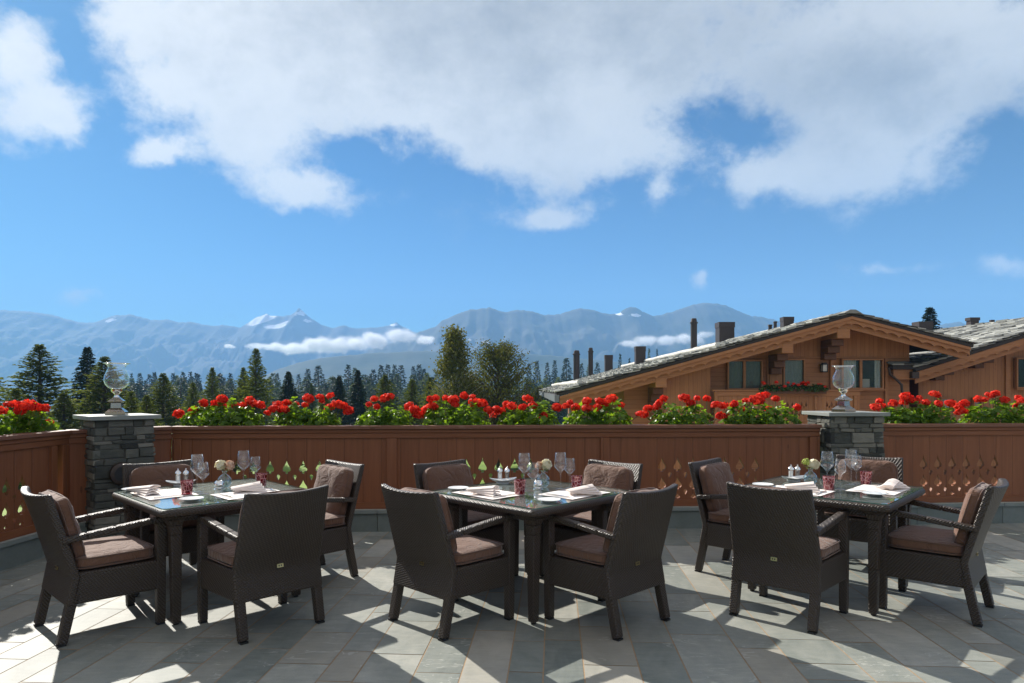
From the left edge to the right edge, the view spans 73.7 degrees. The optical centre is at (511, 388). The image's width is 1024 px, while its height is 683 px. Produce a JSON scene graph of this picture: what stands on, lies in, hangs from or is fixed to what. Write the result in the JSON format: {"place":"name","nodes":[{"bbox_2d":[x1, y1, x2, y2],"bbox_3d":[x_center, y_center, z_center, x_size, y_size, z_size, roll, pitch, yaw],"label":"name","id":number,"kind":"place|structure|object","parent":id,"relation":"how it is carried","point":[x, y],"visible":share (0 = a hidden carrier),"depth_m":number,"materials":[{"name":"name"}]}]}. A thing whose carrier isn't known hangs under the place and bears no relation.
{"place":"outdoors","nodes":[
{"label":"outdoors","id":0,"kind":"place"},
{"bbox_2d":[0,308,416,421],"bbox_3d":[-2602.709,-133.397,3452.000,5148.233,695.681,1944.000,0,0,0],"label":"mountain range","id":1,"kind":"structure","parent":0,"point":[144,347],"depth_m":3579.35,"materials":[{"name":"stone"}]},
{"bbox_2d":[2,445,548,527],"bbox_3d":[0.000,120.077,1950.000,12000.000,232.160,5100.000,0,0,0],"label":"ground","id":2,"kind":"structure","parent":0,"point":[482,467],"depth_m":39.77,"materials":[{"name":"green plant"}]},
{"bbox_2d":[0,377,15,413],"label":"larch tree","id":3,"kind":"object","parent":2,"relation":"on","point":[8,392],"visible":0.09,"depth_m":34.71,"materials":[{"name":"green plant"}]},
{"bbox_2d":[0,388,31,489],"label":"larch tree","id":4,"kind":"object","parent":2,"relation":"on","point":[16,397],"visible":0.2,"depth_m":29.89,"materials":[{"name":"green plant"}]},
{"bbox_2d":[0,344,82,423],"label":"larch tree","id":5,"kind":"object","parent":2,"relation":"on","point":[40,394],"visible":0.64,"depth_m":37.80,"materials":[{"name":"green plant"}]},
{"bbox_2d":[45,393,82,429],"bbox_3d":[-21.718,2.437,32.867,4.462,4.446,4.544,0,0,28],"label":"larch tree","id":6,"kind":"object","parent":2,"relation":"on","point":[60,400],"visible":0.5,"depth_m":32.89,"materials":[{"name":"green plant"}]},
{"bbox_2d":[67,347,107,428],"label":"spruce tree","id":7,"kind":"object","parent":2,"relation":"on","point":[79,375],"visible":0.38,"depth_m":47.72,"materials":[{"name":"green plant"}]},
{"bbox_2d":[66,356,171,459],"bbox_3d":[-21.516,1.509,35.824,5.647,6.408,5.751,0,0,21],"label":"larch tree","id":8,"kind":"object","parent":2,"relation":"on","point":[95,405],"visible":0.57,"depth_m":35.78,"materials":[{"name":"green plant"}]},
{"bbox_2d":[123,391,143,412],"bbox_3d":[-16.729,2.362,30.099,3.107,4.487,2.665,0,0,10],"label":"larch tree","id":9,"kind":"object","parent":2,"relation":"on","point":[129,403],"visible":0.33,"depth_m":29.96,"materials":[{"name":"green plant"}]},
{"bbox_2d":[129,383,166,423],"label":"distant spruce","id":10,"kind":"object","parent":2,"relation":"on","point":[138,390],"visible":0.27,"depth_m":139.41,"materials":[{"name":"green plant"}]},
{"bbox_2d":[134,395,171,458],"bbox_3d":[-17.026,2.478,31.977,3.173,4.342,3.116,0,0,16],"label":"larch tree","id":11,"kind":"object","parent":2,"relation":"on","point":[147,401],"visible":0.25,"depth_m":31.96,"materials":[{"name":"green plant"}]},
{"bbox_2d":[139,373,189,460],"bbox_3d":[-19.420,1.946,37.859,4.316,5.607,4.396,0,0,5],"label":"larch tree","id":12,"kind":"object","parent":2,"relation":"on","point":[160,397],"visible":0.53,"depth_m":37.92,"materials":[{"name":"green plant"}]},
{"bbox_2d":[160,377,192,424],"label":"distant fir","id":13,"kind":"object","parent":2,"relation":"on","point":[180,390],"visible":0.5,"depth_m":137.53,"materials":[{"name":"green plant"}]},
{"bbox_2d":[171,382,203,449],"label":"larch tree","id":14,"kind":"object","parent":2,"relation":"on","point":[193,395],"visible":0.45,"depth_m":45.92,"materials":[{"name":"green plant"}]},
{"bbox_2d":[196,367,224,423],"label":"larch tree","id":15,"kind":"object","parent":2,"relation":"on","point":[210,393],"visible":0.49,"depth_m":51.87,"materials":[{"name":"green plant"}]},
{"bbox_2d":[225,395,256,471],"bbox_3d":[-14.737,2.547,35.961,3.198,4.395,3.728,0,0,-12],"label":"larch tree","id":16,"kind":"object","parent":2,"relation":"on","point":[236,468],"visible":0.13,"depth_m":35.91,"materials":[{"name":"green plant"}]},
{"bbox_2d":[230,367,254,414],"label":"larch tree","id":17,"kind":"object","parent":2,"relation":"on","point":[241,380],"visible":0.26,"depth_m":43.90,"materials":[{"name":"green plant"}]},
{"bbox_2d":[234,348,276,424],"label":"larch tree","id":18,"kind":"object","parent":2,"relation":"on","point":[257,378],"visible":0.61,"depth_m":41.90,"materials":[{"name":"green plant"}]},
{"bbox_2d":[257,380,281,423],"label":"distant fir","id":19,"kind":"object","parent":2,"relation":"on","point":[272,395],"visible":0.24,"depth_m":132.74,"materials":[{"name":"green plant"}]},
{"bbox_2d":[267,373,280,413],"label":"distant fir","id":20,"kind":"object","parent":2,"relation":"on","point":[274,379],"visible":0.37,"depth_m":195.82,"materials":[{"name":"green plant"}]},
{"bbox_2d":[271,371,302,424],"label":"spruce tree","id":21,"kind":"object","parent":2,"relation":"on","point":[287,392],"visible":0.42,"depth_m":57.82,"materials":[{"name":"green plant"}]},
{"bbox_2d":[294,379,320,412],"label":"distant fir","id":22,"kind":"object","parent":2,"relation":"on","point":[302,387],"visible":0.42,"depth_m":148.52,"materials":[{"name":"green plant"}]},
{"bbox_2d":[306,384,316,415],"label":"fir tree","id":23,"kind":"object","parent":2,"relation":"on","point":[312,405],"visible":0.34,"depth_m":59.97,"materials":[{"name":"green plant"}]},
{"bbox_2d":[311,365,325,392],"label":"distant spruce","id":24,"kind":"object","parent":2,"relation":"on","point":[318,367],"visible":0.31,"depth_m":230.71,"materials":[{"name":"green plant"}]},
{"bbox_2d":[301,395,341,467],"bbox_3d":[-10.834,2.624,39.939,3.746,4.462,3.678,0,0,34],"label":"larch tree","id":25,"kind":"object","parent":2,"relation":"on","point":[326,401],"visible":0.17,"depth_m":39.87,"materials":[{"name":"green plant"}]},
{"bbox_2d":[331,376,354,424],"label":"spruce tree","id":26,"kind":"object","parent":2,"relation":"on","point":[339,389],"visible":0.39,"depth_m":57.86,"materials":[{"name":"green plant"}]},
{"bbox_2d":[342,364,353,397],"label":"distant spruce","id":27,"kind":"object","parent":2,"relation":"on","point":[347,379],"visible":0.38,"depth_m":230.55,"materials":[{"name":"green plant"}]},
{"bbox_2d":[347,370,370,424],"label":"spruce tree","id":28,"kind":"object","parent":2,"relation":"on","point":[356,393],"visible":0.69,"depth_m":59.78,"materials":[{"name":"green plant"}]},
{"bbox_2d":[353,375,403,424],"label":"larch tree","id":29,"kind":"object","parent":2,"relation":"on","point":[384,387],"visible":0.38,"depth_m":47.86,"materials":[{"name":"green plant"}]},
{"bbox_2d":[394,365,407,395],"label":"distant spruce","id":30,"kind":"object","parent":2,"relation":"on","point":[402,372],"visible":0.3,"depth_m":246.10,"materials":[{"name":"green plant"}]},
{"bbox_2d":[398,379,424,424],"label":"larch tree","id":31,"kind":"object","parent":2,"relation":"on","point":[412,388],"visible":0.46,"depth_m":45.91,"materials":[{"name":"green plant"}]},
{"bbox_2d":[414,377,436,423],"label":"larch tree","id":32,"kind":"object","parent":2,"relation":"on","point":[427,389],"visible":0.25,"depth_m":51.85,"materials":[{"name":"green plant"}]},
{"bbox_2d":[420,323,493,460],"bbox_3d":[-3.253,0.557,39.938,4.128,8.771,4.371,0,0,33],"label":"birch tree","id":33,"kind":"object","parent":2,"relation":"on","point":[453,362],"visible":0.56,"depth_m":39.57,"materials":[{"name":"green plant"}]},
{"bbox_2d":[458,336,550,467],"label":"broadleaf tree","id":34,"kind":"object","parent":2,"relation":"on","point":[502,355],"visible":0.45,"depth_m":41.24,"materials":[{"name":"green plant"}]},
{"bbox_2d":[0,525,1023,682],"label":"terrace base","id":35,"kind":"object","parent":2,"relation":"on","point":[515,631],"depth_m":4.03,"materials":[{"name":"concrete"}]},
{"bbox_2d":[0,523,1023,682],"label":"terrace floor","id":36,"kind":"structure","parent":35,"relation":"on","point":[712,655],"depth_m":4.06,"materials":[{"name":"stone"}]},
{"bbox_2d":[0,429,87,570],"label":"parapet wall","id":37,"kind":"structure","parent":36,"relation":"on","point":[38,462],"depth_m":5.82,"materials":[{"name":"wood"}]},
{"bbox_2d":[0,401,15,434],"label":"geranium","id":38,"kind":"object","parent":37,"relation":"in","point":[6,428],"visible":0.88,"depth_m":5.69,"materials":[{"name":"green plant"}]},
{"bbox_2d":[1,399,61,433],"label":"geranium","id":39,"kind":"object","parent":37,"relation":"on","point":[25,411],"visible":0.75,"depth_m":5.98,"materials":[{"name":"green plant"}]},
{"bbox_2d":[20,486,165,647],"bbox_3d":[-2.593,1.031,4.200,0.592,0.867,0.680,0,0,43],"label":"wicker armchair","id":40,"kind":"object","parent":36,"relation":"on","point":[80,569],"visible":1,"depth_m":4.04,"materials":[{"name":"brown wicker"}]},
{"bbox_2d":[73,413,161,539],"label":"stone pillar","id":41,"kind":"structure","parent":36,"relation":"on","point":[112,440],"depth_m":6.26,"materials":[{"name":"stone"}]},
{"bbox_2d":[103,363,130,414],"bbox_3d":[-3.740,0.007,6.460,0.230,0.490,0.230,0,0,-20],"label":"hurricane lantern","id":42,"kind":"object","parent":41,"relation":"on","point":[116,401],"visible":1,"depth_m":6.42,"materials":[{"name":"glass"}]},
{"bbox_2d":[109,462,128,484],"bbox_3d":[-3.579,0.785,6.269,0.059,0.207,0.207,0,0,45],"label":"round wall fitting","id":43,"kind":"object","parent":41,"relation":"attached to","point":[115,474],"visible":0.52,"depth_m":6.22,"materials":[{"name":"brown metal"}]},
{"bbox_2d":[122,459,223,564],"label":"wicker armchair","id":44,"kind":"object","parent":36,"relation":"on","point":[145,474],"visible":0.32,"depth_m":5.34,"materials":[{"name":"wicker"}]},
{"bbox_2d":[112,478,300,624],"bbox_3d":[-2.085,1.094,4.800,1.044,0.742,1.044,0,0,-45],"label":"dining table","id":45,"kind":"object","parent":36,"relation":"on","point":[174,513],"visible":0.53,"depth_m":4.29,"materials":[{"name":"wicker"}]},
{"bbox_2d":[131,488,198,499],"bbox_3d":[-2.378,0.721,4.669,0.310,0.002,0.420,0,0,-45],"label":"placemat","id":46,"kind":"object","parent":45,"relation":"on","point":[168,492],"visible":0.71,"depth_m":4.63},
{"bbox_2d":[126,485,160,496],"bbox_3d":[-2.503,0.688,4.656,0.226,0.066,0.150,0,0,29],"label":"napkin","id":47,"kind":"object","parent":46,"relation":"on","point":[146,490],"visible":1,"depth_m":4.62,"materials":[{"name":"beige fabric"}]},
{"bbox_2d":[180,479,192,494],"bbox_3d":[-2.202,0.672,4.624,0.082,0.095,0.082,0,0,42],"label":"tumbler","id":48,"kind":"object","parent":46,"relation":"on","point":[186,483],"visible":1,"depth_m":4.60,"materials":[{"name":"red glass"}]},
{"bbox_2d":[179,496,203,500],"bbox_3d":[-2.068,0.715,4.404,0.150,0.014,0.150,0,0,0],"label":"bread plate","id":49,"kind":"object","parent":45,"relation":"on","point":[192,498],"visible":1,"depth_m":4.43,"materials":[{"name":"white ceramic"}]},
{"bbox_2d":[214,480,224,489],"bbox_3d":[-2.094,0.691,4.880,0.074,0.062,0.074,0,0,0],"label":"silver votive","id":50,"kind":"object","parent":45,"relation":"on","point":[218,484],"visible":1,"depth_m":4.86,"materials":[{"name":"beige metal"}]},
{"bbox_2d":[214,460,234,487],"bbox_3d":[-2.091,0.622,4.972,0.148,0.201,0.101,0,0,0],"label":"flower vase","id":51,"kind":"object","parent":45,"relation":"on","point":[223,464],"visible":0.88,"depth_m":4.96,"materials":[{"name":"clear glass"}]},
{"bbox_2d":[210,488,279,499],"bbox_3d":[-1.792,0.721,4.669,0.420,0.002,0.310,0,0,-45],"label":"placemat","id":52,"kind":"object","parent":45,"relation":"on","point":[237,495],"visible":0.48,"depth_m":4.63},
{"bbox_2d":[231,481,265,491],"bbox_3d":[-1.838,0.688,4.760,0.226,0.066,0.150,0,0,-23],"label":"napkin","id":53,"kind":"object","parent":52,"relation":"on","point":[256,486],"visible":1,"depth_m":4.73,"materials":[{"name":"beige fabric"}]},
{"bbox_2d":[255,473,266,486],"bbox_3d":[-1.843,0.675,5.018,0.082,0.095,0.082,0,0,-22],"label":"tumbler","id":54,"kind":"object","parent":45,"relation":"on","point":[262,476],"visible":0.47,"depth_m":5.00,"materials":[{"name":"red glass"}]},
{"bbox_2d":[197,485,328,644],"bbox_3d":[-1.527,1.031,4.245,0.680,0.867,0.592,0,0,44],"label":"wicker armchair","id":55,"kind":"object","parent":36,"relation":"on","point":[272,547],"visible":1,"depth_m":4.08,"materials":[{"name":"brown wicker"}]},
{"bbox_2d":[313,459,364,576],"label":"wicker armchair","id":56,"kind":"object","parent":36,"relation":"on","point":[342,480],"visible":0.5,"depth_m":5.28,"materials":[{"name":"wicker"}]},
{"bbox_2d":[381,484,514,641],"bbox_3d":[-0.425,1.031,4.295,0.592,0.867,0.680,0,0,44],"label":"wicker armchair","id":57,"kind":"object","parent":36,"relation":"on","point":[440,554],"visible":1,"depth_m":4.13,"materials":[{"name":"brown wicker"}]},
{"bbox_2d":[413,459,518,575],"bbox_3d":[-0.388,1.031,5.373,0.592,0.867,0.680,0,0,-45],"label":"wicker armchair","id":58,"kind":"object","parent":36,"relation":"on","point":[436,476],"visible":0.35,"depth_m":5.35,"materials":[{"name":"wicker"}]},
{"bbox_2d":[152,424,821,531],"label":"parapet wall","id":59,"kind":"structure","parent":36,"relation":"on","point":[390,455],"depth_m":7.03,"materials":[{"name":"wood"}]},
{"bbox_2d":[172,394,270,425],"bbox_3d":[-3.037,0.282,7.101,1.039,0.441,0.413,0,0,0],"label":"geranium","id":60,"kind":"object","parent":59,"relation":"on","point":[237,418],"visible":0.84,"depth_m":7.06,"materials":[{"name":"red plant"}]},
{"bbox_2d":[268,392,353,425],"bbox_3d":[-2.102,0.266,7.146,0.877,0.451,0.392,0,0,0],"label":"geranium","id":61,"kind":"object","parent":59,"relation":"in","point":[297,419],"visible":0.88,"depth_m":7.09,"materials":[{"name":"red plant"}]},
{"bbox_2d":[355,393,423,424],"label":"geranium","id":62,"kind":"object","parent":59,"relation":"in","point":[387,416],"visible":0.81,"depth_m":7.13,"materials":[{"name":"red plant"}]},
{"bbox_2d":[421,391,505,424],"bbox_3d":[-0.535,0.265,7.226,0.943,0.464,0.395,0,0,0],"label":"geranium","id":63,"kind":"object","parent":59,"relation":"on","point":[457,418],"visible":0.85,"depth_m":7.18,"materials":[{"name":"red plant"}]},
{"bbox_2d":[497,395,570,424],"bbox_3d":[0.216,0.281,7.265,0.815,0.429,0.416,0,0,0],"label":"geranium","id":64,"kind":"object","parent":59,"relation":"in","point":[532,418],"visible":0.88,"depth_m":7.22,"materials":[{"name":"red plant"}]},
{"bbox_2d":[561,394,642,424],"bbox_3d":[0.934,0.276,7.308,0.919,0.432,0.397,0,0,0],"label":"geranium","id":65,"kind":"object","parent":59,"relation":"in","point":[601,406],"visible":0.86,"depth_m":7.22,"materials":[{"name":"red plant"}]},
{"bbox_2d":[640,393,724,424],"bbox_3d":[1.838,0.272,7.344,0.904,0.434,0.397,0,0,0],"label":"geranium","id":66,"kind":"object","parent":59,"relation":"in","point":[676,416],"visible":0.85,"depth_m":7.30,"materials":[{"name":"red plant"}]},
{"bbox_2d":[718,391,801,423],"bbox_3d":[2.668,0.267,7.398,0.933,0.468,0.397,0,0,0],"label":"geranium","id":67,"kind":"object","parent":59,"relation":"on","point":[772,416],"visible":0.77,"depth_m":7.31,"materials":[{"name":"red plant"}]},
{"bbox_2d":[431,478,630,624],"bbox_3d":[0.133,1.094,4.813,1.044,0.742,1.044,0,0,-45],"label":"dining table","id":68,"kind":"object","parent":36,"relation":"on","point":[533,512],"visible":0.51,"depth_m":4.38,"materials":[{"name":"wicker"}]},
{"bbox_2d":[452,490,525,499],"bbox_3d":[-0.160,0.721,4.682,0.310,0.002,0.420,0,0,-44],"label":"placemat","id":69,"kind":"object","parent":68,"relation":"on","point":[506,493],"visible":0.6,"depth_m":4.63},
{"bbox_2d":[466,485,500,496],"bbox_3d":[-0.185,0.688,4.622,0.226,0.066,0.150,0,0,30],"label":"napkin","id":70,"kind":"object","parent":69,"relation":"on","point":[490,491],"visible":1,"depth_m":4.58,"materials":[{"name":"beige fabric"}]},
{"bbox_2d":[514,479,525,494],"bbox_3d":[0.054,0.672,4.647,0.082,0.095,0.081,0,0,-37],"label":"tumbler","id":71,"kind":"object","parent":69,"relation":"on","point":[520,484],"visible":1,"depth_m":4.62,"materials":[{"name":"red glass"}]},
{"bbox_2d":[535,459,551,486],"bbox_3d":[0.231,0.620,5.000,0.131,0.205,0.104,0,0,0],"label":"flower vase","id":72,"kind":"object","parent":68,"relation":"on","point":[546,464],"visible":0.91,"depth_m":4.98,"materials":[{"name":"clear glass"}]},
{"bbox_2d":[538,489,610,499],"bbox_3d":[0.426,0.721,4.682,0.310,0.002,0.420,0,0,44],"label":"placemat","id":73,"kind":"object","parent":68,"relation":"on","point":[566,493],"visible":0.56,"depth_m":4.63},
{"bbox_2d":[571,475,581,487],"bbox_3d":[0.462,0.675,4.885,0.082,0.095,0.081,0,0,-14],"label":"tumbler","id":74,"kind":"object","parent":73,"relation":"on","point":[577,483],"visible":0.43,"depth_m":4.86,"materials":[{"name":"red glass"}]},
{"bbox_2d":[566,484,601,494],"bbox_3d":[0.479,0.688,4.631,0.226,0.066,0.150,0,0,-13],"label":"napkin","id":75,"kind":"object","parent":73,"relation":"on","point":[590,489],"visible":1,"depth_m":4.59,"materials":[{"name":"beige fabric"}]},
{"bbox_2d":[539,459,642,575],"bbox_3d":[0.643,1.031,5.373,0.592,0.867,0.680,0,0,45],"label":"wicker armchair","id":76,"kind":"object","parent":36,"relation":"on","point":[618,475],"visible":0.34,"depth_m":5.36,"materials":[{"name":"brown wicker"}]},
{"bbox_2d":[543,484,677,641],"bbox_3d":[0.644,1.031,4.299,0.592,0.867,0.680,0,0,-44],"label":"wicker armchair","id":77,"kind":"object","parent":36,"relation":"on","point":[619,555],"visible":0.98,"depth_m":4.13,"materials":[{"name":"brown wicker"}]},
{"bbox_2d":[688,458,758,584],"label":"wicker armchair","id":78,"kind":"object","parent":36,"relation":"on","point":[711,477],"visible":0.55,"depth_m":5.43,"materials":[{"name":"wicker"}]},
{"bbox_2d":[726,482,849,634],"bbox_3d":[1.760,1.031,4.406,0.592,0.867,0.680,0,0,42],"label":"wicker armchair","id":79,"kind":"object","parent":36,"relation":"on","point":[778,541],"visible":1,"depth_m":4.24,"materials":[{"name":"brown wicker"}]},
{"bbox_2d":[746,475,924,615],"bbox_3d":[2.303,1.094,4.970,1.044,0.742,1.044,0,0,42],"label":"dining table","id":80,"kind":"object","parent":36,"relation":"on","point":[874,510],"visible":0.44,"depth_m":4.44,"materials":[{"name":"wicker"}]},
{"bbox_2d":[771,485,834,495],"bbox_3d":[2.017,0.721,4.824,0.420,0.002,0.310,0,0,43],"label":"placemat","id":81,"kind":"object","parent":80,"relation":"on","point":[822,493],"visible":0.24,"depth_m":4.76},
{"bbox_2d":[784,481,819,492],"bbox_3d":[2.037,0.688,4.798,0.226,0.066,0.150,0,0,21],"label":"napkin","id":82,"kind":"object","parent":81,"relation":"on","point":[812,486],"visible":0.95,"depth_m":4.76,"materials":[{"name":"beige fabric"}]},
{"bbox_2d":[802,458,819,483],"bbox_3d":[2.247,0.624,5.136,0.133,0.196,0.104,0,0,0],"label":"flower vase","id":83,"kind":"object","parent":80,"relation":"on","point":[813,464],"visible":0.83,"depth_m":5.12,"materials":[{"name":"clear glass"}]},
{"bbox_2d":[823,475,834,489],"bbox_3d":[2.247,0.672,4.842,0.082,0.095,0.082,0,0,32],"label":"tumbler","id":84,"kind":"object","parent":80,"relation":"on","point":[828,484],"visible":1,"depth_m":4.82,"materials":[{"name":"red glass"}]},
{"bbox_2d":[860,471,871,484],"bbox_3d":[2.664,0.675,5.138,0.082,0.095,0.082,0,0,28],"label":"tumbler","id":85,"kind":"object","parent":80,"relation":"on","point":[863,480],"visible":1,"depth_m":5.11,"materials":[{"name":"red glass"}]},
{"bbox_2d":[845,484,908,494],"bbox_3d":[2.603,0.721,4.855,0.310,0.002,0.420,0,0,44],"label":"placemat","id":86,"kind":"object","parent":80,"relation":"on","point":[864,487],"visible":0.84,"depth_m":4.86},
{"bbox_2d":[876,479,910,489],"bbox_3d":[2.719,0.688,4.882,0.226,0.066,0.150,0,0,-37],"label":"napkin","id":87,"kind":"object","parent":86,"relation":"on","point":[891,484],"visible":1,"depth_m":4.85,"materials":[{"name":"beige fabric"}]},
{"bbox_2d":[802,411,890,478],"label":"stone pillar","id":88,"kind":"structure","parent":36,"relation":"on","point":[851,433],"depth_m":7.10,"materials":[{"name":"stone"}]},
{"bbox_2d":[831,365,855,411],"bbox_3d":[3.525,0.007,7.260,0.231,0.490,0.231,0,0,-28],"label":"hurricane lantern","id":89,"kind":"object","parent":88,"relation":"on","point":[843,400],"visible":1,"depth_m":7.22,"materials":[{"name":"glass"}]},
{"bbox_2d":[816,454,902,549],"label":"wicker armchair","id":90,"kind":"object","parent":36,"relation":"on","point":[883,469],"visible":0.28,"depth_m":5.82,"materials":[{"name":"wicker"}]},
{"bbox_2d":[879,478,1008,627],"bbox_3d":[2.875,1.031,4.530,0.680,0.867,0.592,0,0,42],"label":"wicker armchair","id":91,"kind":"object","parent":36,"relation":"on","point":[954,557],"visible":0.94,"depth_m":4.36,"materials":[{"name":"wicker"}]},
{"bbox_2d":[882,423,1023,524],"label":"parapet wall","id":92,"kind":"structure","parent":36,"relation":"on","point":[912,445],"depth_m":7.38,"materials":[{"name":"wood"}]},
{"bbox_2d":[869,390,963,423],"bbox_3d":[4.446,0.265,7.553,1.160,0.487,0.389,0,0,-6],"label":"geranium","id":93,"kind":"object","parent":92,"relation":"on","point":[926,415],"visible":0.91,"depth_m":7.50,"materials":[{"name":"red plant"}]},
{"bbox_2d":[957,390,1023,422],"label":"geranium","id":94,"kind":"object","parent":92,"relation":"in","point":[988,415],"visible":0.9,"depth_m":7.58,"materials":[{"name":"red plant"}]},
{"bbox_2d":[546,395,567,424],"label":"distant spruce","id":95,"kind":"object","parent":2,"relation":"on","point":[561,416],"visible":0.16,"depth_m":135.64,"materials":[{"name":"green plant"}]},
{"bbox_2d":[560,358,572,381],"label":"distant spruce","id":96,"kind":"object","parent":2,"relation":"on","point":[566,360],"visible":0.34,"depth_m":246.08,"materials":[{"name":"green plant"}]},
{"bbox_2d":[539,309,977,497],"bbox_3d":[11.130,-0.029,37.969,19.324,9.388,28.138,0,0,0],"label":"chalet","id":97,"kind":"object","parent":2,"relation":"on","point":[726,367],"visible":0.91,"depth_m":25.11,"materials":[{"name":"wood"}]},
{"bbox_2d":[726,360,762,389],"bbox_3d":[8.646,-0.498,25.365,1.315,1.116,0.150,0,0,0],"label":"window","id":98,"kind":"structure","parent":97,"relation":"in","point":[740,374],"depth_m":25.41,"materials":[{"name":"teal glass"}]},
{"bbox_2d":[759,381,828,393],"bbox_3d":[10.003,-0.037,24.236,2.479,0.471,0.438,0,0,0],"label":"balcony flower box","id":99,"kind":"object","parent":97,"relation":"attached to","point":[802,387],"visible":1,"depth_m":24.15,"materials":[{"name":"green plant"}]},
{"bbox_2d":[782,359,805,388],"bbox_3d":[10.469,-0.538,25.365,0.817,1.116,0.150,0,0,0],"label":"window","id":100,"kind":"structure","parent":97,"relation":"in","point":[794,370],"depth_m":25.41,"materials":[{"name":"grey glass"}]},
{"bbox_2d":[840,359,885,390],"bbox_3d":[13.009,-0.503,25.340,1.634,1.186,0.220,0,0,0],"label":"window","id":101,"kind":"structure","parent":97,"relation":"in","point":[847,379],"depth_m":25.41,"materials":[{"name":"grey glass"}]},
{"bbox_2d":[921,307,942,329],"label":"spruce tree","id":102,"kind":"object","parent":2,"relation":"on","point":[930,311],"visible":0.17,"depth_m":61.78,"materials":[{"name":"green plant"}]},
{"bbox_2d":[886,317,1023,493],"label":"chalet","id":103,"kind":"object","parent":2,"relation":"on","point":[994,360],"visible":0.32,"depth_m":26.20,"materials":[{"name":"wood"}]},
{"bbox_2d":[939,397,955,414],"bbox_3d":[16.610,0.680,26.035,0.630,0.661,0.210,0,0,0],"label":"window","id":104,"kind":"structure","parent":103,"relation":"in","point":[943,399],"depth_m":25.99,"materials":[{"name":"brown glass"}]},
{"bbox_2d":[1014,358,1023,389],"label":"window","id":105,"kind":"structure","parent":103,"relation":"in","point":[1016,387],"depth_m":26.01,"materials":[{"name":"brown wood"}]},
{"bbox_2d":[236,351,628,397],"bbox_3d":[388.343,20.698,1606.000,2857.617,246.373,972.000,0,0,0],"label":"foothill","id":106,"kind":"structure","parent":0,"point":[364,364],"depth_m":1759.67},
{"bbox_2d":[0,0,1023,332],"label":"sky","id":107,"kind":"structure","parent":0,"point":[417,165],"materials":[{"name":"blue"}]},
{"bbox_2d":[367,303,965,362],"bbox_3d":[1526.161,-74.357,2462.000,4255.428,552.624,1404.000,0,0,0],"label":"mountain range","id":108,"kind":"structure","parent":0,"point":[624,332],"depth_m":2657.88,"materials":[{"name":"stone"}]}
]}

